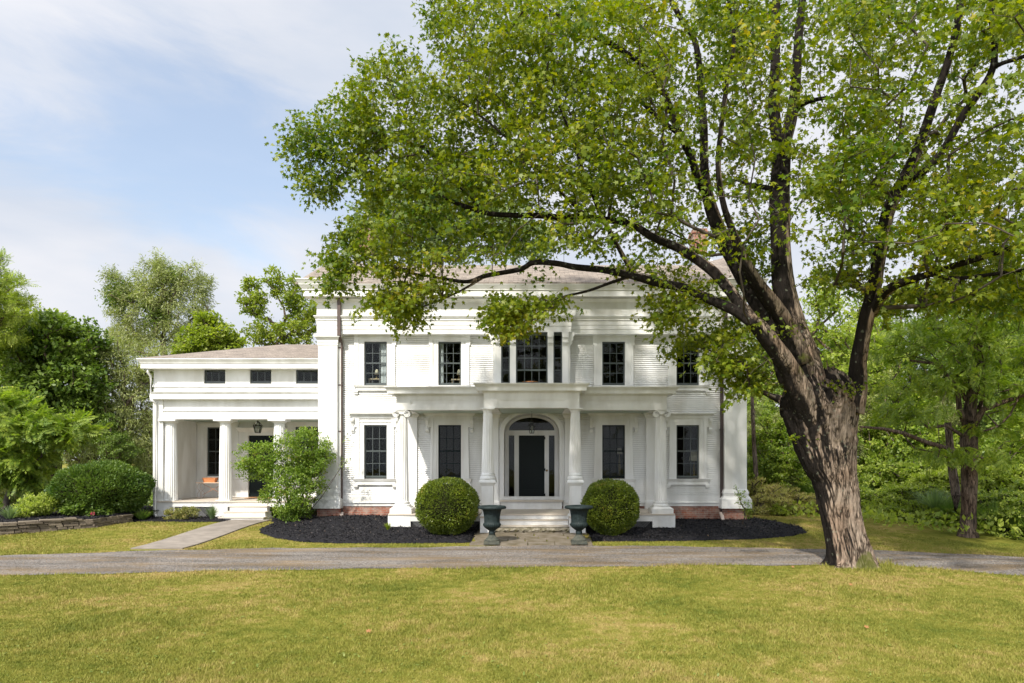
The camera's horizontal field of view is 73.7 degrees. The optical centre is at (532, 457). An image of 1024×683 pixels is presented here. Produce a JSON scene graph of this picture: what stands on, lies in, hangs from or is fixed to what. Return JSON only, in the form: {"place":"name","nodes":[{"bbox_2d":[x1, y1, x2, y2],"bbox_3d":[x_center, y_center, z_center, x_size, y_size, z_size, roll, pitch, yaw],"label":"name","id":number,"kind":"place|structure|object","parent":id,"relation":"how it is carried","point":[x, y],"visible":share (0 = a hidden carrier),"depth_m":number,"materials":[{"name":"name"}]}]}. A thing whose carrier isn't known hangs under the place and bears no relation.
{"place":"outdoors","nodes":[
{"label":"outdoors","id":0,"kind":"place"},
{"bbox_2d":[0,460,1023,682],"bbox_3d":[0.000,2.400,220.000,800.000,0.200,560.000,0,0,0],"label":"ground","id":1,"kind":"structure","parent":0,"point":[984,537],"depth_m":10.59,"materials":[{"name":"green plant"}]},
{"bbox_2d":[0,486,27,505],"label":"elder bush","id":2,"kind":"object","parent":1,"relation":"on","point":[2,494],"visible":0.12,"depth_m":28.47,"materials":[{"name":"green plant"}]},
{"bbox_2d":[0,248,44,352],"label":"locust tree","id":3,"kind":"object","parent":1,"relation":"on","point":[7,338],"visible":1,"depth_m":31.16,"materials":[{"name":"green plant"}]},
{"bbox_2d":[0,276,68,385],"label":"broadleaf tree","id":4,"kind":"object","parent":1,"relation":"on","point":[65,313],"visible":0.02,"depth_m":37.68,"materials":[{"name":"green plant"}]},
{"bbox_2d":[0,384,113,507],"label":"sumac tree","id":5,"kind":"object","parent":1,"relation":"on","point":[28,435],"visible":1,"depth_m":25.95,"materials":[{"name":"green plant"}]},
{"bbox_2d":[0,308,118,475],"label":"vine covered tree","id":6,"kind":"object","parent":1,"relation":"on","point":[54,353],"visible":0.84,"depth_m":32.83,"materials":[{"name":"green plant"}]},
{"bbox_2d":[0,514,133,534],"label":"stone wall","id":7,"kind":"structure","parent":1,"relation":"on","point":[37,526],"depth_m":21.98,"materials":[{"name":"grey stone"}]},
{"bbox_2d":[0,489,152,515],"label":"weeds","id":8,"kind":"object","parent":1,"relation":"on","point":[150,502],"visible":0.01,"depth_m":27.78,"materials":[{"name":"green plant"}]},
{"bbox_2d":[0,505,155,521],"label":"mulch bed","id":9,"kind":"object","parent":1,"relation":"on","point":[56,515],"visible":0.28,"depth_m":22.99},
{"bbox_2d":[0,505,20,518],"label":"iris clump","id":10,"kind":"object","parent":9,"relation":"on","point":[9,513],"visible":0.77,"depth_m":22.52,"materials":[{"name":"green plant"}]},
{"bbox_2d":[10,491,62,516],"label":"rose bush","id":11,"kind":"object","parent":9,"relation":"on","point":[38,505],"visible":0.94,"depth_m":23.05,"materials":[{"name":"green plant"}]},
{"bbox_2d":[55,501,114,519],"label":"peony bush","id":12,"kind":"object","parent":9,"relation":"on","point":[67,509],"visible":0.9,"depth_m":23.27,"materials":[{"name":"green plant"}]},
{"bbox_2d":[62,411,137,466],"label":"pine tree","id":13,"kind":"object","parent":1,"relation":"on","point":[90,454],"visible":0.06,"depth_m":44.80,"materials":[{"name":"green plant"}]},
{"bbox_2d":[88,412,145,467],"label":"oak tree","id":14,"kind":"object","parent":1,"relation":"on","point":[119,447],"visible":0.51,"depth_m":32.77,"materials":[{"name":"green plant"}]},
{"bbox_2d":[81,333,172,475],"bbox_3d":[-20.694,-1.885,34.960,5.125,8.949,3.758,0,0,0],"label":"willow tree","id":15,"kind":"object","parent":1,"relation":"on","point":[123,408],"visible":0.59,"depth_m":34.52,"materials":[{"name":"green plant"}]},
{"bbox_2d":[93,246,219,361],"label":"willow tree","id":16,"kind":"object","parent":1,"relation":"on","point":[158,308],"visible":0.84,"depth_m":41.52,"materials":[{"name":"green plant"}]},
{"bbox_2d":[133,516,228,521],"bbox_3d":[-13.895,2.253,25.200,5.810,0.074,2.100,0,0,0],"label":"mulch bed","id":17,"kind":"object","parent":1,"relation":"on","point":[189,520],"visible":0.32,"depth_m":24.40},
{"bbox_2d":[43,459,156,514],"bbox_3d":[-15.568,1.154,24.611,3.408,2.252,3.324,0,0,0],"label":"burning bush","id":18,"kind":"object","parent":17,"relation":"on","point":[117,485],"visible":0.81,"depth_m":23.67,"materials":[{"name":"green plant"}]},
{"bbox_2d":[133,508,153,519],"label":"daylily","id":19,"kind":"object","parent":17,"relation":"on","point":[142,515],"visible":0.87,"depth_m":24.52,"materials":[{"name":"green plant"}]},
{"bbox_2d":[162,506,201,519],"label":"spirea bush","id":20,"kind":"object","parent":17,"relation":"on","point":[184,512],"visible":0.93,"depth_m":24.74,"materials":[{"name":"green plant"}]},
{"bbox_2d":[130,520,269,548],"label":"walkway","id":21,"kind":"structure","parent":1,"relation":"on","point":[197,536],"depth_m":20.90,"materials":[{"name":"grey concrete"}]},
{"bbox_2d":[166,309,251,354],"bbox_3d":[-17.395,-2.684,36.981,4.519,10.504,3.580,0,0,0],"label":"young maple tree","id":22,"kind":"object","parent":1,"relation":"on","point":[205,333],"visible":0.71,"depth_m":36.31,"materials":[{"name":"green plant"}]},
{"bbox_2d":[234,264,316,346],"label":"poplar tree","id":23,"kind":"object","parent":1,"relation":"on","point":[299,321],"visible":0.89,"depth_m":43.68,"materials":[{"name":"green plant"}]},
{"bbox_2d":[260,515,479,542],"bbox_3d":[-5.500,2.258,22.715,7.700,0.438,6.230,0,0,0],"label":"mulch bed","id":24,"kind":"object","parent":1,"relation":"on","point":[370,536],"visible":0.57,"depth_m":21.26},
{"bbox_2d":[230,425,352,522],"bbox_3d":[-8.209,0.622,23.479,4.262,3.435,1.863,0,0,0],"label":"viburnum bush","id":25,"kind":"object","parent":24,"relation":"on","point":[296,507],"visible":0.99,"depth_m":23.30,"materials":[{"name":"green plant"}]},
{"bbox_2d":[414,476,479,534],"bbox_3d":[-2.623,1.505,21.102,2.007,1.857,2.060,0,0,0],"label":"boxwood bush","id":26,"kind":"object","parent":24,"relation":"on","point":[451,506],"visible":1,"depth_m":20.46,"materials":[{"name":"green plant"}]},
{"bbox_2d":[0,505,809,543],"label":"mulch","id":27,"kind":"object","parent":1,"relation":"on","point":[466,532],"visible":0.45,"depth_m":21.96,"materials":[{"name":"black wood"}]},
{"bbox_2d":[339,158,559,264],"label":"tree","id":28,"kind":"object","parent":1,"relation":"on","point":[434,239],"visible":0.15,"depth_m":45.55,"materials":[{"name":"green plant"}]},
{"bbox_2d":[136,228,768,532],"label":"white house","id":29,"kind":"structure","parent":1,"relation":"on","point":[598,393],"depth_m":24.57,"materials":[{"name":"paint"}]},
{"bbox_2d":[196,422,238,478],"bbox_3d":[-13.064,-0.277,28.405,1.747,2.346,0.190,0,0,0],"label":"window","id":30,"kind":"structure","parent":29,"relation":"in","point":[202,426],"depth_m":28.37,"materials":[{"name":"white paint"}]},
{"bbox_2d":[235,427,286,496],"bbox_3d":[-11.237,0.206,28.345,2.095,2.889,0.310,0,0,0],"label":"side door","id":31,"kind":"structure","parent":29,"relation":"in","point":[255,485],"depth_m":28.36,"materials":[{"name":"white paint"}]},
{"bbox_2d":[285,422,317,478],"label":"window","id":32,"kind":"structure","parent":29,"relation":"in","point":[290,426],"depth_m":28.37,"materials":[{"name":"white paint"}]},
{"bbox_2d":[296,370,317,383],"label":"attic window","id":33,"kind":"structure","parent":29,"relation":"in","point":[297,382],"depth_m":25.92,"materials":[{"name":"grey glass"}]},
{"bbox_2d":[348,413,397,487],"bbox_3d":[-5.650,-0.241,24.542,1.900,2.697,0.315,0,0,0],"label":"window","id":34,"kind":"structure","parent":29,"relation":"in","point":[361,421],"depth_m":24.55,"materials":[{"name":"white paint"}]},
{"bbox_2d":[354,335,396,394],"bbox_3d":[-5.650,-3.334,24.587,1.540,2.172,0.225,0,0,0],"label":"window","id":35,"kind":"structure","parent":29,"relation":"in","point":[360,341],"depth_m":24.55,"materials":[{"name":"white paint"}]},
{"bbox_2d":[380,344,385,382],"bbox_3d":[-5.385,-3.362,24.743,0.247,1.708,0.066,0,0,0],"label":"curtain","id":36,"kind":"object","parent":29,"relation":"hanging from","point":[382,366],"visible":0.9,"depth_m":24.75,"materials":[{"name":"white fabric"}]},
{"bbox_2d":[440,344,443,382],"bbox_3d":[-3.323,-3.362,24.743,0.214,1.708,0.066,0,0,0],"label":"curtain","id":37,"kind":"object","parent":29,"relation":"hanging from","point":[441,365],"visible":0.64,"depth_m":24.73,"materials":[{"name":"white fabric"}]},
{"bbox_2d":[422,413,475,485],"bbox_3d":[-2.980,-0.241,24.542,1.900,2.697,0.315,0,0,0],"label":"window","id":38,"kind":"structure","parent":29,"relation":"in","point":[435,421],"depth_m":24.55,"materials":[{"name":"white paint"}]},
{"bbox_2d":[428,335,470,385],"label":"window","id":39,"kind":"structure","parent":29,"relation":"in","point":[435,341],"depth_m":24.55,"materials":[{"name":"white paint"}]},
{"bbox_2d":[489,310,575,382],"bbox_3d":[-0.032,-3.801,24.230,3.069,2.694,0.840,0,0,0],"label":"bay window","id":40,"kind":"structure","parent":29,"relation":"in","point":[563,328],"depth_m":23.98,"materials":[{"name":"white paint"}]},
{"bbox_2d":[519,435,547,495],"bbox_3d":[0.031,0.344,25.733,1.092,2.337,0.135,0,0,0],"label":"door","id":41,"kind":"structure","parent":29,"relation":"in","point":[531,447],"depth_m":25.76,"materials":[{"name":"black wood"}]},
{"bbox_2d":[592,335,634,385],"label":"window","id":42,"kind":"structure","parent":29,"relation":"in","point":[628,341],"depth_m":24.55,"materials":[{"name":"white paint"}]},
{"bbox_2d":[587,413,640,487],"bbox_3d":[2.920,-0.241,24.542,1.900,2.697,0.315,0,0,0],"label":"window","id":43,"kind":"structure","parent":29,"relation":"in","point":[627,421],"depth_m":24.55,"materials":[{"name":"white paint"}]},
{"bbox_2d":[666,335,709,394],"bbox_3d":[5.590,-3.334,24.587,1.540,2.172,0.225,0,0,0],"label":"window","id":44,"kind":"structure","parent":29,"relation":"in","point":[672,370],"depth_m":24.55,"materials":[{"name":"white paint"}]},
{"bbox_2d":[666,413,715,487],"bbox_3d":[5.590,-0.241,24.542,1.900,2.697,0.315,0,0,0],"label":"window","id":45,"kind":"structure","parent":29,"relation":"in","point":[701,421],"depth_m":24.54,"materials":[{"name":"white paint"}]},
{"bbox_2d":[264,0,1023,568],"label":"maple tree","id":46,"kind":"object","parent":1,"relation":"on","point":[822,408],"visible":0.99,"depth_m":15.34,"materials":[{"name":"green plant"}]},
{"bbox_2d":[586,518,806,540],"bbox_3d":[5.225,2.322,22.960,7.210,0.286,6.020,0,0,0],"label":"mulch bed","id":47,"kind":"object","parent":1,"relation":"on","point":[712,536],"visible":0.58,"depth_m":21.36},
{"bbox_2d":[580,478,640,535],"bbox_3d":[2.397,1.526,21.094,1.868,1.810,1.888,0,0,0],"label":"boxwood bush","id":48,"kind":"object","parent":47,"relation":"on","point":[615,505],"visible":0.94,"depth_m":20.52,"materials":[{"name":"green plant"}]},
{"bbox_2d":[734,486,754,523],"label":"sapling","id":49,"kind":"object","parent":47,"relation":"on","point":[744,502],"visible":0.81,"depth_m":22.85,"materials":[{"name":"green plant"}]},
{"bbox_2d":[750,396,758,494],"bbox_3d":[9.754,-0.150,30.000,0.342,5.105,0.240,0,0,0],"label":"bare trunk","id":50,"kind":"object","parent":1,"relation":"on","point":[754,454],"visible":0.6,"depth_m":29.93,"materials":[{"name":"brown plant"}]},
{"bbox_2d":[747,394,771,463],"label":"tree","id":51,"kind":"object","parent":1,"relation":"on","point":[756,409],"visible":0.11,"depth_m":36.99,"materials":[{"name":"green plant"}]},
{"bbox_2d":[747,382,774,456],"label":"ash tree","id":52,"kind":"object","parent":1,"relation":"on","point":[755,401],"visible":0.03,"depth_m":41.00,"materials":[{"name":"green plant"}]},
{"bbox_2d":[747,492,775,514],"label":"dry bush","id":53,"kind":"object","parent":1,"relation":"on","point":[758,501],"visible":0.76,"depth_m":27.23,"materials":[{"name":"green plant"}]},
{"bbox_2d":[747,476,781,510],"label":"dry bush","id":54,"kind":"object","parent":1,"relation":"on","point":[754,487],"visible":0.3,"depth_m":29.32,"materials":[{"name":"green plant"}]},
{"bbox_2d":[747,286,782,428],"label":"broadleaf tree","id":55,"kind":"object","parent":1,"relation":"on","point":[771,369],"visible":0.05,"depth_m":46.11,"materials":[{"name":"green plant"}]},
{"bbox_2d":[749,484,786,499],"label":"dry bush","id":56,"kind":"object","parent":1,"relation":"on","point":[772,489],"visible":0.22,"depth_m":28.85,"materials":[{"name":"green plant"}]},
{"bbox_2d":[760,386,783,417],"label":"oak tree","id":57,"kind":"object","parent":1,"relation":"on","point":[776,392],"depth_m":38.20,"materials":[{"name":"green plant"}]},
{"bbox_2d":[766,504,787,515],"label":"undergrowth bush","id":58,"kind":"object","parent":1,"relation":"on","point":[779,511],"visible":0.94,"depth_m":26.77,"materials":[{"name":"green plant"}]},
{"bbox_2d":[747,409,809,489],"bbox_3d":[11.040,0.126,30.992,3.353,4.775,3.368,0,0,24],"label":"ash tree","id":59,"kind":"object","parent":1,"relation":"on","point":[776,470],"visible":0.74,"depth_m":30.42,"materials":[{"name":"green plant"}]},
{"bbox_2d":[763,492,795,514],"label":"dry bush","id":60,"kind":"object","parent":1,"relation":"on","point":[775,496],"visible":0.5,"depth_m":27.17,"materials":[{"name":"green plant"}]},
{"bbox_2d":[757,401,804,485],"bbox_3d":[12.188,-0.232,32.768,3.595,5.462,3.107,0,0,9],"label":"tree","id":61,"kind":"object","parent":1,"relation":"on","point":[774,418],"visible":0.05,"depth_m":33.06,"materials":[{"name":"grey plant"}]},
{"bbox_2d":[769,491,810,512],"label":"dry bush","id":62,"kind":"object","parent":1,"relation":"on","point":[787,496],"visible":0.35,"depth_m":27.33,"materials":[{"name":"green plant"}]},
{"bbox_2d":[776,486,815,514],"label":"dry bush","id":63,"kind":"object","parent":1,"relation":"on","point":[807,497],"visible":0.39,"depth_m":27.67,"materials":[{"name":"green plant"}]},
{"bbox_2d":[806,479,871,502],"bbox_3d":[12.752,1.682,28.805,2.660,1.922,2.714,0,0,-44],"label":"undergrowth bush","id":64,"kind":"object","parent":1,"relation":"on","point":[863,491],"visible":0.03,"depth_m":28.33,"materials":[{"name":"green plant"}]},
{"bbox_2d":[799,266,898,397],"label":"broadleaf tree","id":65,"kind":"object","parent":1,"relation":"on","point":[820,307],"visible":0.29,"depth_m":43.97,"materials":[{"name":"green plant"}]},
{"bbox_2d":[820,292,908,466],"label":"oak tree","id":66,"kind":"object","parent":1,"relation":"on","point":[852,318],"visible":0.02,"depth_m":52.61,"materials":[{"name":"green plant"}]},
{"bbox_2d":[857,391,874,461],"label":"tree","id":67,"kind":"object","parent":1,"relation":"on","point":[861,420],"visible":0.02,"depth_m":33.33,"materials":[{"name":"green plant"}]},
{"bbox_2d":[857,475,875,499],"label":"undergrowth bush","id":68,"kind":"object","parent":1,"relation":"on","point":[867,496],"visible":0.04,"depth_m":29.16,"materials":[{"name":"green plant"}]},
{"bbox_2d":[857,460,894,488],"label":"undergrowth bush","id":69,"kind":"object","parent":1,"relation":"on","point":[872,471],"visible":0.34,"depth_m":31.14,"materials":[{"name":"green plant"}]},
{"bbox_2d":[862,498,891,516],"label":"undergrowth bush","id":70,"kind":"object","parent":1,"relation":"on","point":[882,501],"visible":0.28,"depth_m":26.16,"materials":[{"name":"green plant"}]},
{"bbox_2d":[837,265,921,386],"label":"broadleaf tree","id":71,"kind":"object","parent":1,"relation":"on","point":[880,326],"visible":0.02,"depth_m":46.19,"materials":[{"name":"green plant"}]},
{"bbox_2d":[865,484,899,505],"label":"undergrowth bush","id":72,"kind":"object","parent":1,"relation":"on","point":[884,490],"visible":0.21,"depth_m":28.21,"materials":[{"name":"green plant"}]},
{"bbox_2d":[838,318,928,471],"bbox_3d":[17.611,-2.576,36.022,5.764,10.282,5.531,0,0,10],"label":"broadleaf tree","id":73,"kind":"object","parent":1,"relation":"on","point":[878,369],"visible":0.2,"depth_m":35.07,"materials":[{"name":"green plant"}]},
{"bbox_2d":[870,459,904,493],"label":"undergrowth bush","id":74,"kind":"object","parent":1,"relation":"on","point":[891,462],"visible":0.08,"depth_m":30.77,"materials":[{"name":"green plant"}]},
{"bbox_2d":[765,499,1023,536],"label":"weeds","id":75,"kind":"object","parent":1,"relation":"on","point":[879,515],"visible":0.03,"depth_m":22.56,"materials":[{"name":"green plant"}]},
{"bbox_2d":[878,496,920,519],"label":"undergrowth bush","id":76,"kind":"object","parent":1,"relation":"on","point":[897,501],"visible":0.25,"depth_m":25.10,"materials":[{"name":"green plant"}]},
{"bbox_2d":[877,483,922,501],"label":"undergrowth bush","id":77,"kind":"object","parent":1,"relation":"on","point":[904,494],"visible":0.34,"depth_m":27.45,"materials":[{"name":"green plant"}]},
{"bbox_2d":[862,316,955,448],"bbox_3d":[21.145,-2.641,38.539,6.615,10.459,5.910,0,0,-28],"label":"oak tree","id":78,"kind":"object","parent":1,"relation":"on","point":[930,368],"visible":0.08,"depth_m":37.81,"materials":[{"name":"green plant"}]},
{"bbox_2d":[857,377,962,473],"bbox_3d":[18.227,-0.682,32.964,4.572,6.512,4.593,0,0,34],"label":"ash tree","id":79,"kind":"object","parent":1,"relation":"on","point":[876,453],"visible":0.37,"depth_m":32.18,"materials":[{"name":"green plant"}]},
{"bbox_2d":[880,456,945,486],"bbox_3d":[16.952,1.315,29.760,4.122,2.978,4.207,0,0,-29],"label":"undergrowth bush","id":80,"kind":"object","parent":1,"relation":"on","point":[914,466],"visible":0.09,"depth_m":29.45,"materials":[{"name":"green plant"}]},
{"bbox_2d":[893,500,932,521],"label":"undergrowth bush","id":81,"kind":"object","parent":1,"relation":"on","point":[911,508],"visible":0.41,"depth_m":24.32,"materials":[{"name":"green plant"}]},
{"bbox_2d":[897,469,951,501],"bbox_3d":[16.320,1.564,27.167,3.130,2.261,3.194,0,0,-25],"label":"undergrowth bush","id":82,"kind":"object","parent":1,"relation":"on","point":[914,483],"visible":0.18,"depth_m":27.20,"materials":[{"name":"green plant"}]},
{"bbox_2d":[885,374,963,458],"bbox_3d":[19.898,-0.852,33.813,3.853,6.774,4.458,0,0,-41],"label":"tree","id":83,"kind":"object","parent":1,"relation":"on","point":[946,401],"visible":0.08,"depth_m":33.43,"materials":[{"name":"green plant"}]},
{"bbox_2d":[906,485,960,509],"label":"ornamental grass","id":84,"kind":"object","parent":1,"relation":"on","point":[934,498],"depth_m":24.02,"materials":[{"name":"green plant"}]},
{"bbox_2d":[915,507,951,524],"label":"undergrowth bush","id":85,"kind":"object","parent":1,"relation":"on","point":[935,509],"visible":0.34,"depth_m":23.53,"materials":[{"name":"green plant"}]},
{"bbox_2d":[859,259,1023,537],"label":"walnut tree","id":86,"kind":"object","parent":1,"relation":"on","point":[967,454],"visible":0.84,"depth_m":20.46,"materials":[{"name":"green plant"}]},
{"bbox_2d":[930,498,960,520],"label":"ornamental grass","id":87,"kind":"object","parent":1,"relation":"on","point":[949,506],"depth_m":23.38,"materials":[{"name":"green plant"}]},
{"bbox_2d":[934,508,959,526],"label":"undergrowth bush","id":88,"kind":"object","parent":1,"relation":"on","point":[952,513],"visible":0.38,"depth_m":23.06,"materials":[{"name":"green plant"}]},
{"bbox_2d":[910,465,987,499],"bbox_3d":[16.668,1.436,26.966,3.639,2.629,3.713,0,0,6],"label":"undergrowth bush","id":89,"kind":"object","parent":1,"relation":"on","point":[938,482],"visible":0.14,"depth_m":26.57,"materials":[{"name":"green plant"}]},
{"bbox_2d":[944,422,960,526],"bbox_3d":[14.156,0.619,23.000,0.522,3.610,0.360,0,0,0],"label":"bare trunk","id":90,"kind":"object","parent":1,"relation":"on","point":[955,490],"visible":0.68,"depth_m":22.91,"materials":[{"name":"brown plant"}]},
{"bbox_2d":[904,264,1007,443],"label":"broadleaf tree","id":91,"kind":"object","parent":1,"relation":"on","point":[946,330],"visible":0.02,"depth_m":43.19,"materials":[{"name":"green plant"}]},
{"bbox_2d":[936,314,1022,443],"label":"oak tree","id":92,"kind":"object","parent":1,"relation":"on","point":[946,362],"visible":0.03,"depth_m":32.77,"materials":[{"name":"green plant"}]},
{"bbox_2d":[960,491,1000,525],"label":"undergrowth bush","id":93,"kind":"object","parent":1,"relation":"on","point":[983,497],"visible":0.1,"depth_m":22.55,"materials":[{"name":"green plant"}]},
{"bbox_2d":[950,473,1023,507],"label":"undergrowth bush","id":94,"kind":"object","parent":1,"relation":"on","point":[982,479],"visible":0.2,"depth_m":24.62,"materials":[{"name":"green plant"}]},
{"bbox_2d":[953,322,1023,454],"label":"oak tree","id":95,"kind":"object","parent":1,"relation":"on","point":[997,419],"visible":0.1,"depth_m":30.64,"materials":[{"name":"green plant"}]},
{"bbox_2d":[977,497,1001,531],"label":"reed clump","id":96,"kind":"object","parent":1,"relation":"on","point":[994,505],"visible":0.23,"depth_m":21.73,"materials":[{"name":"green plant"}]},
{"bbox_2d":[977,488,1023,531],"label":"undergrowth bush","id":97,"kind":"object","parent":1,"relation":"on","point":[1002,494],"visible":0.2,"depth_m":21.50,"materials":[{"name":"green plant"}]},
{"bbox_2d":[978,391,1023,467],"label":"ash tree","id":98,"kind":"object","parent":1,"relation":"on","point":[989,442],"visible":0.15,"depth_m":26.73,"materials":[{"name":"green plant"}]},
{"bbox_2d":[978,462,1023,491],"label":"undergrowth bush","id":99,"kind":"object","parent":1,"relation":"on","point":[989,471],"visible":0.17,"depth_m":24.80,"materials":[{"name":"green plant"}]},
{"bbox_2d":[989,496,1023,539],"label":"undergrowth bush","id":100,"kind":"object","parent":1,"relation":"on","point":[1018,503],"visible":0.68,"depth_m":20.72,"materials":[{"name":"green plant"}]},
{"bbox_2d":[999,478,1023,500],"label":"undergrowth bush","id":101,"kind":"object","parent":1,"relation":"on","point":[1019,487],"visible":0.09,"depth_m":22.48,"materials":[{"name":"green plant"}]},
{"bbox_2d":[0,545,1023,574],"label":"driveway","id":102,"kind":"structure","parent":0,"point":[479,557],"depth_m":16.61,"materials":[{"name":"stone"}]},
{"bbox_2d":[0,0,1023,459],"label":"sky","id":103,"kind":"structure","parent":0,"point":[129,128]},
{"bbox_2d":[470,531,591,545],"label":"flagstone path","id":104,"kind":"structure","parent":0,"point":[512,539],"depth_m":20.25,"materials":[{"name":"grey stone"}]},
{"bbox_2d":[478,505,505,544],"bbox_3d":[-1.154,1.918,19.450,0.818,1.076,0.818,0,0,0],"label":"garden urn","id":105,"kind":"object","parent":104,"relation":"on","point":[491,523],"visible":1,"depth_m":19.26,"materials":[{"name":"metal"}]},
{"bbox_2d":[565,505,592,543],"bbox_3d":[1.323,1.913,19.450,0.818,1.076,0.818,0,0,0],"label":"garden urn","id":106,"kind":"object","parent":104,"relation":"on","point":[578,523],"visible":1,"depth_m":19.26,"materials":[{"name":"metal"}]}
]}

